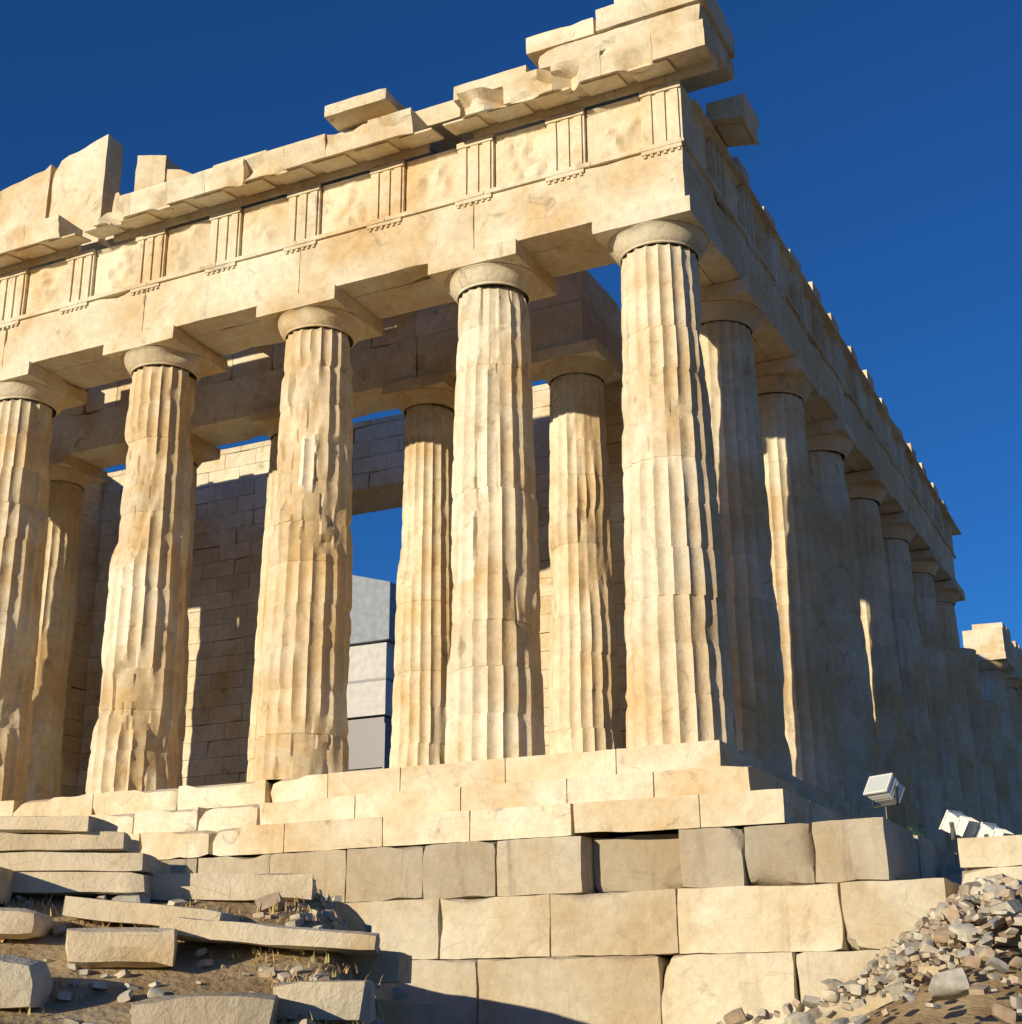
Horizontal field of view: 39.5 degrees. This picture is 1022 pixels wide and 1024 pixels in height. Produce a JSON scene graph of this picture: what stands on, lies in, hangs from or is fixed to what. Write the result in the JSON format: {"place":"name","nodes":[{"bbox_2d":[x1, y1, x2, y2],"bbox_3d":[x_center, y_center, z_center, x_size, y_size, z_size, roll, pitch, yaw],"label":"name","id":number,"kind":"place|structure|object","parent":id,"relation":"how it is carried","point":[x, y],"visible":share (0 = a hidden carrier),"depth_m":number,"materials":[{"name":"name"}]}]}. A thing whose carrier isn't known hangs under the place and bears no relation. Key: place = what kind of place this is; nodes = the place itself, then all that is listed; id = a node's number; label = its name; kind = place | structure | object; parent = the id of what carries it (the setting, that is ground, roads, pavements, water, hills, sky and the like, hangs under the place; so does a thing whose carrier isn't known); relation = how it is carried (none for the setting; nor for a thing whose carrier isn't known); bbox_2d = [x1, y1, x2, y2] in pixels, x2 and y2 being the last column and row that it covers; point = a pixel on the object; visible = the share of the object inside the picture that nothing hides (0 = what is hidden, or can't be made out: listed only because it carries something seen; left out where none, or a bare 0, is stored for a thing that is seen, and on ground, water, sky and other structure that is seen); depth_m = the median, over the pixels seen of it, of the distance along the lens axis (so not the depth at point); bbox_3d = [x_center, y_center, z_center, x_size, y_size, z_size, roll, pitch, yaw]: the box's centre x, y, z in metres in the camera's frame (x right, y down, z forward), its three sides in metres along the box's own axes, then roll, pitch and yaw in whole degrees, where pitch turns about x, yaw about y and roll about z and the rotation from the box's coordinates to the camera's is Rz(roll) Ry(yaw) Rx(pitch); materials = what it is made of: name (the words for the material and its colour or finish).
{"place":"outdoors","nodes":[
{"label":"outdoors","id":0,"kind":"place"},
{"bbox_2d":[0,895,1021,1023],"bbox_3d":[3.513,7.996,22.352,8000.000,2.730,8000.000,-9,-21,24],"label":"ground","id":1,"kind":"structure","parent":0,"point":[184,974],"depth_m":10.97,"materials":[{"name":"brown soil"}]},
{"bbox_2d":[16,890,407,1023],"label":"scattered stones","id":2,"kind":"object","parent":1,"relation":"on","point":[400,992],"visible":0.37,"depth_m":11.17,"materials":[{"name":"beige stone"}]},
{"bbox_2d":[0,814,452,1023],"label":"marble slabs","id":3,"kind":"structure","parent":1,"relation":"on","point":[76,860],"depth_m":12.03,"materials":[{"name":"beige stone"}]},
{"bbox_2d":[0,824,924,1023],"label":"dry grass","id":4,"kind":"structure","parent":1,"relation":"on","point":[239,956],"depth_m":11.11,"materials":[{"name":"brown plant"}]},
{"bbox_2d":[0,835,1021,1023],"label":"stone blocks","id":5,"kind":"structure","parent":1,"relation":"on","point":[25,981],"depth_m":9.67,"materials":[{"name":"stone"}]},
{"bbox_2d":[939,810,979,874],"bbox_3d":[7.657,5.615,24.191,0.551,1.085,0.543,17,-26,-41],"label":"floodlight","id":6,"kind":"object","parent":5,"relation":"on","point":[961,824],"visible":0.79,"depth_m":24.12,"materials":[{"name":"paint"}]},
{"bbox_2d":[975,822,1013,837],"bbox_3d":[8.240,5.817,24.176,0.551,1.085,0.543,17,-26,-41],"label":"floodlight","id":7,"kind":"object","parent":5,"relation":"on","point":[985,829],"visible":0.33,"depth_m":24.18,"materials":[{"name":"paint"}]},
{"bbox_2d":[162,817,1021,1023],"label":"foundation wall","id":8,"kind":"structure","parent":1,"relation":"on","point":[711,925],"depth_m":21.84,"materials":[{"name":"beige stone"}]},
{"bbox_2d":[0,740,875,860],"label":"parthenon steps","id":9,"kind":"structure","parent":8,"relation":"on","point":[647,790],"depth_m":24.87,"materials":[{"name":"beige stone"}]},
{"bbox_2d":[24,270,627,801],"bbox_3d":[0.548,7.198,53.651,22.374,12.988,39.751,-9,-21,24],"label":"inner temple structure","id":10,"kind":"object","parent":9,"relation":"on","point":[406,366],"visible":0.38,"depth_m":37.67,"materials":[{"name":"beige stone"}]},
{"bbox_2d":[346,575,396,770],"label":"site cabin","id":11,"kind":"object","parent":9,"relation":"on","point":[371,675],"visible":0.23,"depth_m":66.45,"materials":[{"name":"grey metal"}]},
{"bbox_2d":[0,195,1021,853],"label":"outer columns","id":12,"kind":"structure","parent":9,"relation":"on","point":[790,605],"depth_m":29.99,"materials":[{"name":"beige stone"}]},
{"bbox_2d":[0,0,1021,687],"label":"entablature","id":13,"kind":"structure","parent":12,"relation":"on","point":[380,200],"depth_m":31.23,"materials":[{"name":"beige stone"}]},
{"bbox_2d":[863,773,904,819],"bbox_3d":[6.449,5.086,24.437,0.571,1.142,0.580,12,-23,-32],"label":"floodlight","id":14,"kind":"object","parent":8,"relation":"on","point":[885,789],"visible":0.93,"depth_m":24.41,"materials":[{"name":"paint"}]},
{"bbox_2d":[717,871,1021,1023],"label":"rubble heap","id":15,"kind":"object","parent":1,"relation":"on","point":[991,904],"visible":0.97,"depth_m":15.59,"materials":[{"name":"stone"}]},
{"bbox_2d":[0,0,1021,648],"label":"sky","id":16,"kind":"structure","parent":0,"point":[887,158],"materials":[{"name":"blue"}]}
]}

